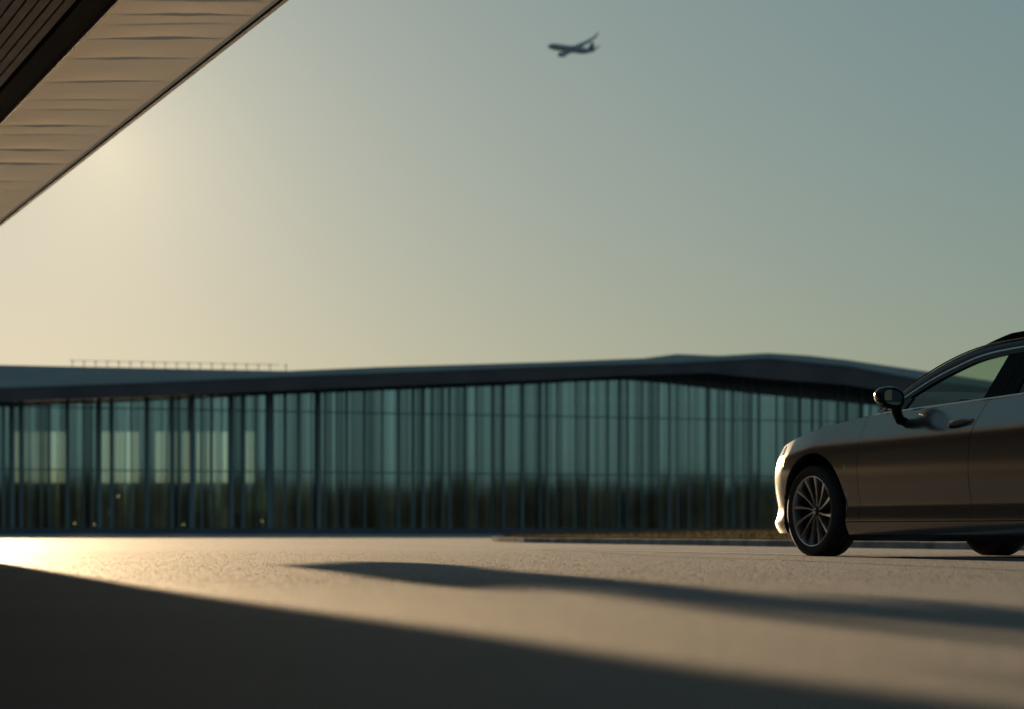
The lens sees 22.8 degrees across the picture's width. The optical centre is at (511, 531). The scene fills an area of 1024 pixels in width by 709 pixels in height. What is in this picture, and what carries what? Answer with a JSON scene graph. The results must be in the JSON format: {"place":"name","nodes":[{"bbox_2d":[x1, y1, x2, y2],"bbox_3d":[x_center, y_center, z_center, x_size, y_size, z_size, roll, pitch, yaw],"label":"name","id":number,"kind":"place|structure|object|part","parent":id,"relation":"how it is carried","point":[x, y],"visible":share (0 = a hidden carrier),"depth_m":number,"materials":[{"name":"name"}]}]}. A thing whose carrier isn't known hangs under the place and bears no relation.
{"place":"outdoors","nodes":[
{"label":"outdoors","id":0,"kind":"place"},
{"bbox_2d":[0,534,1023,708],"bbox_3d":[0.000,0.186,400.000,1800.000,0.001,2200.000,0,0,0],"label":"ground","id":1,"kind":"structure","parent":0,"point":[604,652],"depth_m":4.88,"materials":[{"name":"grey asphalt"}]},
{"bbox_2d":[0,0,287,225],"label":"entrance canopy","id":2,"kind":"object","parent":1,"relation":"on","point":[81,81],"visible":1,"depth_m":20.99,"materials":[{"name":"beige wood"}]},
{"bbox_2d":[492,536,1023,550],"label":"kerb","id":3,"kind":"structure","parent":1,"relation":"on","point":[957,545],"depth_m":32.92,"materials":[{"name":"concrete"}]},
{"bbox_2d":[553,550,1020,569],"bbox_3d":[1.569,0.182,17.298,0.233,0.001,16.207,0,0,-10],"label":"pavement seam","id":4,"kind":"object","parent":1,"relation":"on","point":[812,560],"visible":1,"depth_m":15.47,"materials":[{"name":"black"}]},
{"bbox_2d":[580,549,1006,558],"bbox_3d":[2.258,0.178,20.053,0.191,0.001,13.896,0,0,-16],"label":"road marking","id":5,"kind":"object","parent":1,"relation":"on","point":[804,554],"visible":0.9,"depth_m":19.75,"materials":[{"name":"paint"}]},
{"bbox_2d":[775,331,1023,555],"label":"estate car","id":6,"kind":"object","parent":1,"relation":"on","point":[897,469],"visible":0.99,"depth_m":18.10,"materials":[{"name":"paint"}]},
{"bbox_3d":[2.912,-0.489,18.076,0.133,0.825,1.458,0,0,-26],"label":"front door","id":7,"kind":"part","parent":6,"relation":"part of","materials":[{"name":"paint"}]},
{"bbox_3d":[3.372,-0.504,17.144,0.142,0.855,0.800,0,0,-26],"label":"rear door","id":8,"kind":"part","parent":6,"relation":"part of","materials":[{"name":"paint"}]},
{"bbox_2d":[0,353,1023,533],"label":"terminal building","id":9,"kind":"structure","parent":0,"point":[683,442],"depth_m":184.53,"materials":[{"name":"grey"}]},
{"bbox_2d":[0,403,1,527],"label":"window","id":10,"kind":"structure","parent":9,"relation":"in","point":[0,403],"depth_m":173.38,"materials":[{"name":"teal glass"}]},
{"bbox_2d":[5,402,18,527],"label":"window","id":11,"kind":"structure","parent":9,"relation":"in","point":[7,409],"depth_m":173.72,"materials":[{"name":"teal glass"}]},
{"bbox_2d":[23,402,28,527],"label":"window","id":12,"kind":"structure","parent":9,"relation":"in","point":[25,409],"depth_m":174.04,"materials":[{"name":"teal glass"}]},
{"bbox_2d":[30,402,40,527],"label":"window","id":13,"kind":"structure","parent":9,"relation":"in","point":[35,412],"depth_m":174.27,"materials":[{"name":"teal glass"}]},
{"bbox_2d":[42,401,48,527],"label":"window","id":14,"kind":"structure","parent":9,"relation":"in","point":[45,411],"depth_m":174.53,"materials":[{"name":"teal glass"}]},
{"bbox_2d":[50,401,64,527],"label":"window","id":15,"kind":"structure","parent":9,"relation":"in","point":[57,415],"depth_m":174.87,"materials":[{"name":"teal glass"}]},
{"bbox_2d":[69,400,82,527],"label":"window","id":16,"kind":"structure","parent":9,"relation":"in","point":[75,414],"depth_m":175.34,"materials":[{"name":"teal glass"}]},
{"bbox_2d":[84,400,90,527],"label":"window","id":17,"kind":"structure","parent":9,"relation":"in","point":[87,403],"depth_m":175.64,"materials":[{"name":"teal glass"}]},
{"bbox_2d":[92,399,109,527],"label":"window","id":18,"kind":"structure","parent":9,"relation":"in","point":[105,402],"depth_m":176.07,"materials":[{"name":"teal glass"}]},
{"bbox_2d":[114,399,130,527],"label":"window","id":19,"kind":"structure","parent":9,"relation":"in","point":[122,417],"depth_m":176.58,"materials":[{"name":"teal glass"}]},
{"bbox_2d":[132,398,144,527],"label":"window","id":20,"kind":"structure","parent":9,"relation":"in","point":[138,415],"depth_m":177.01,"materials":[{"name":"teal glass"}]},
{"bbox_2d":[149,397,161,527],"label":"window","id":21,"kind":"structure","parent":9,"relation":"in","point":[155,416],"depth_m":177.45,"materials":[{"name":"teal glass"}]},
{"bbox_2d":[163,397,169,527],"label":"window","id":22,"kind":"structure","parent":9,"relation":"in","point":[166,400],"depth_m":177.75,"materials":[{"name":"teal glass"}]},
{"bbox_2d":[174,397,178,527],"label":"window","id":23,"kind":"structure","parent":9,"relation":"in","point":[176,399],"depth_m":178.01,"materials":[{"name":"teal glass"}]},
{"bbox_2d":[180,396,189,527],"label":"window","id":24,"kind":"structure","parent":9,"relation":"in","point":[184,400],"depth_m":178.25,"materials":[{"name":"teal glass"}]},
{"bbox_2d":[195,396,200,527],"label":"window","id":25,"kind":"structure","parent":9,"relation":"in","point":[197,398],"depth_m":178.62,"materials":[{"name":"teal glass"}]},
{"bbox_2d":[203,395,209,527],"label":"window","id":26,"kind":"structure","parent":9,"relation":"in","point":[206,398],"depth_m":178.84,"materials":[{"name":"teal glass"}]},
{"bbox_2d":[213,395,221,527],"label":"window","id":27,"kind":"structure","parent":9,"relation":"in","point":[217,399],"depth_m":179.14,"materials":[{"name":"teal glass"}]},
{"bbox_2d":[223,394,228,527],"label":"window","id":28,"kind":"structure","parent":9,"relation":"in","point":[225,396],"depth_m":179.36,"materials":[{"name":"teal glass"}]},
{"bbox_2d":[234,394,240,527],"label":"window","id":29,"kind":"structure","parent":9,"relation":"in","point":[237,397],"depth_m":179.67,"materials":[{"name":"teal glass"}]},
{"bbox_2d":[245,393,255,527],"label":"window","id":30,"kind":"structure","parent":9,"relation":"in","point":[250,398],"depth_m":180.07,"materials":[{"name":"teal glass"}]},
{"bbox_2d":[257,392,266,527],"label":"window","id":31,"kind":"structure","parent":9,"relation":"in","point":[261,397],"depth_m":180.33,"materials":[{"name":"teal glass"}]},
{"bbox_2d":[274,392,283,527],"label":"window","id":32,"kind":"structure","parent":9,"relation":"in","point":[278,396],"depth_m":180.84,"materials":[{"name":"teal glass"}]},
{"bbox_2d":[286,391,297,527],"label":"window","id":33,"kind":"structure","parent":9,"relation":"in","point":[291,396],"depth_m":181.21,"materials":[{"name":"teal glass"}]},
{"bbox_2d":[300,390,310,527],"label":"window","id":34,"kind":"structure","parent":9,"relation":"in","point":[305,396],"depth_m":181.57,"materials":[{"name":"teal glass"}]},
{"bbox_2d":[312,390,323,527],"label":"window","id":35,"kind":"structure","parent":9,"relation":"in","point":[314,392],"depth_m":181.88,"materials":[{"name":"teal glass"}]},
{"bbox_2d":[326,389,335,527],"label":"window","id":36,"kind":"structure","parent":9,"relation":"in","point":[330,394],"depth_m":182.32,"materials":[{"name":"teal glass"}]},
{"bbox_2d":[338,389,345,527],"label":"window","id":37,"kind":"structure","parent":9,"relation":"in","point":[341,392],"depth_m":182.61,"materials":[{"name":"teal glass"}]},
{"bbox_2d":[348,388,363,527],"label":"window","id":38,"kind":"structure","parent":9,"relation":"in","point":[355,396],"depth_m":183.03,"materials":[{"name":"teal glass"}]},
{"bbox_2d":[366,388,381,527],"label":"window","id":39,"kind":"structure","parent":9,"relation":"in","point":[373,396],"depth_m":183.57,"materials":[{"name":"teal glass"}]},
{"bbox_2d":[383,387,397,527],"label":"window","id":40,"kind":"structure","parent":9,"relation":"in","point":[390,394],"depth_m":184.02,"materials":[{"name":"teal glass"}]},
{"bbox_2d":[400,386,411,527],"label":"window","id":41,"kind":"structure","parent":9,"relation":"in","point":[405,392],"depth_m":184.47,"materials":[{"name":"teal glass"}]},
{"bbox_2d":[415,386,421,527],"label":"window","id":42,"kind":"structure","parent":9,"relation":"in","point":[418,389],"depth_m":184.83,"materials":[{"name":"teal glass"}]},
{"bbox_2d":[425,386,431,527],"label":"window","id":43,"kind":"structure","parent":9,"relation":"in","point":[428,389],"depth_m":185.10,"materials":[{"name":"teal glass"}]},
{"bbox_2d":[433,385,441,527],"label":"window","id":44,"kind":"structure","parent":9,"relation":"in","point":[437,389],"depth_m":185.37,"materials":[{"name":"teal glass"}]},
{"bbox_2d":[443,385,448,527],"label":"window","id":45,"kind":"structure","parent":9,"relation":"in","point":[445,387],"depth_m":185.62,"materials":[{"name":"teal glass"}]},
{"bbox_2d":[451,384,464,527],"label":"window","id":46,"kind":"structure","parent":9,"relation":"in","point":[457,391],"depth_m":186.01,"materials":[{"name":"teal glass"}]},
{"bbox_2d":[466,384,475,527],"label":"window","id":47,"kind":"structure","parent":9,"relation":"in","point":[470,388],"depth_m":186.37,"materials":[{"name":"teal glass"}]},
{"bbox_2d":[477,383,491,527],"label":"window","id":48,"kind":"structure","parent":9,"relation":"in","point":[484,391],"depth_m":186.78,"materials":[{"name":"teal glass"}]},
{"bbox_2d":[493,383,501,527],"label":"window","id":49,"kind":"structure","parent":9,"relation":"in","point":[497,387],"depth_m":187.15,"materials":[{"name":"teal glass"}]},
{"bbox_2d":[505,382,520,527],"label":"window","id":50,"kind":"structure","parent":9,"relation":"in","point":[512,389],"depth_m":187.65,"materials":[{"name":"teal glass"}]},
{"bbox_2d":[524,381,538,527],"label":"window","id":51,"kind":"structure","parent":9,"relation":"in","point":[531,389],"depth_m":188.20,"materials":[{"name":"teal glass"}]},
{"bbox_2d":[541,381,545,527],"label":"window","id":52,"kind":"structure","parent":9,"relation":"in","point":[543,383],"depth_m":188.52,"materials":[{"name":"teal glass"}]},
{"bbox_2d":[548,381,555,527],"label":"window","id":53,"kind":"structure","parent":9,"relation":"in","point":[551,384],"depth_m":188.82,"materials":[{"name":"teal glass"}]},
{"bbox_2d":[557,381,574,527],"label":"window","id":54,"kind":"structure","parent":9,"relation":"in","point":[565,389],"depth_m":189.24,"materials":[{"name":"teal glass"}]},
{"bbox_2d":[576,380,587,527],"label":"window","id":55,"kind":"structure","parent":9,"relation":"in","point":[581,386],"depth_m":189.72,"materials":[{"name":"teal glass"}]},
{"bbox_2d":[589,380,606,527],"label":"window","id":56,"kind":"structure","parent":9,"relation":"in","point":[597,388],"depth_m":190.19,"materials":[{"name":"teal glass"}]},
{"bbox_2d":[608,380,618,527],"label":"window","id":57,"kind":"structure","parent":9,"relation":"in","point":[613,385],"depth_m":190.70,"materials":[{"name":"teal glass"}]},
{"bbox_2d":[620,380,626,527],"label":"window","id":58,"kind":"structure","parent":9,"relation":"in","point":[623,383],"depth_m":191.02,"materials":[{"name":"teal glass"}]},
{"bbox_2d":[628,380,641,527],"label":"window","id":59,"kind":"structure","parent":9,"relation":"in","point":[634,387],"depth_m":191.35,"materials":[{"name":"teal glass"}]},
{"bbox_2d":[643,382,658,527],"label":"window","id":60,"kind":"structure","parent":9,"relation":"in","point":[650,390],"depth_m":191.87,"materials":[{"name":"teal glass"}]},
{"bbox_2d":[660,383,668,527],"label":"window","id":61,"kind":"structure","parent":9,"relation":"in","point":[664,388],"depth_m":192.29,"materials":[{"name":"teal glass"}]},
{"bbox_2d":[670,384,676,527],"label":"window","id":62,"kind":"structure","parent":9,"relation":"in","point":[673,388],"depth_m":192.57,"materials":[{"name":"teal glass"}]},
{"bbox_2d":[678,385,687,527],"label":"window","id":63,"kind":"structure","parent":9,"relation":"in","point":[682,390],"depth_m":192.85,"materials":[{"name":"teal glass"}]},
{"bbox_2d":[690,386,706,527],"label":"window","id":64,"kind":"structure","parent":9,"relation":"in","point":[698,396],"depth_m":193.37,"materials":[{"name":"teal glass"}]},
{"bbox_2d":[709,389,723,527],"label":"window","id":65,"kind":"structure","parent":9,"relation":"in","point":[716,397],"depth_m":193.94,"materials":[{"name":"teal glass"}]},
{"bbox_2d":[725,391,731,527],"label":"window","id":66,"kind":"structure","parent":9,"relation":"in","point":[728,394],"depth_m":194.36,"materials":[{"name":"teal glass"}]},
{"bbox_2d":[734,392,742,527],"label":"window","id":67,"kind":"structure","parent":9,"relation":"in","point":[738,396],"depth_m":194.70,"materials":[{"name":"teal glass"}]},
{"bbox_2d":[744,393,750,527],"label":"window","id":68,"kind":"structure","parent":9,"relation":"in","point":[747,396],"depth_m":194.98,"materials":[{"name":"teal glass"}]},
{"bbox_2d":[752,394,758,528],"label":"window","id":69,"kind":"structure","parent":9,"relation":"in","point":[755,397],"depth_m":195.22,"materials":[{"name":"teal glass"}]},
{"bbox_2d":[760,395,775,528],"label":"window","id":70,"kind":"structure","parent":9,"relation":"in","point":[767,402],"depth_m":195.60,"materials":[{"name":"teal glass"}]},
{"bbox_2d":[777,396,784,515],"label":"window","id":71,"kind":"structure","parent":9,"relation":"in","point":[780,400],"depth_m":196.03,"materials":[{"name":"teal glass"}]},
{"bbox_2d":[786,397,798,444],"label":"window","id":72,"kind":"structure","parent":9,"relation":"in","point":[792,404],"depth_m":196.42,"materials":[{"name":"teal glass"}]},
{"bbox_2d":[801,398,811,435],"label":"window","id":73,"kind":"structure","parent":9,"relation":"in","point":[806,404],"depth_m":196.90,"materials":[{"name":"teal glass"}]},
{"bbox_2d":[813,400,820,430],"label":"window","id":74,"kind":"structure","parent":9,"relation":"in","point":[816,403],"depth_m":197.23,"materials":[{"name":"teal glass"}]},
{"bbox_2d":[822,400,836,427],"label":"window","id":75,"kind":"structure","parent":9,"relation":"in","point":[829,408],"depth_m":197.67,"materials":[{"name":"teal glass"}]},
{"bbox_2d":[839,402,845,422],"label":"window","id":76,"kind":"structure","parent":9,"relation":"in","point":[842,406],"depth_m":198.10,"materials":[{"name":"teal glass"}]},
{"bbox_2d":[848,403,860,420],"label":"window","id":77,"kind":"structure","parent":9,"relation":"in","point":[854,410],"depth_m":198.49,"materials":[{"name":"teal glass"}]},
{"bbox_2d":[863,404,869,416],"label":"window","id":78,"kind":"structure","parent":9,"relation":"in","point":[866,408],"depth_m":198.93,"materials":[{"name":"teal glass"}]},
{"bbox_2d":[871,405,881,414],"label":"window","id":79,"kind":"structure","parent":9,"relation":"in","point":[874,409],"depth_m":199.22,"materials":[{"name":"teal glass"}]},
{"bbox_2d":[0,0,1023,380],"label":"sky","id":80,"kind":"structure","parent":0,"point":[346,183],"materials":[{"name":"blue"}]},
{"bbox_2d":[548,32,599,56],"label":"airliner","id":81,"kind":"object","parent":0,"point":[568,49],"visible":1,"depth_m":1498.35,"materials":[{"name":"grey metal"}]},
{"bbox_2d":[503,527,791,538],"bbox_3d":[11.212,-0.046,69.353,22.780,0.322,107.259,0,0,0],"label":"dry grass","id":82,"kind":"structure","parent":0,"point":[722,531],"depth_m":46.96,"materials":[{"name":"brown plant"}]}
]}

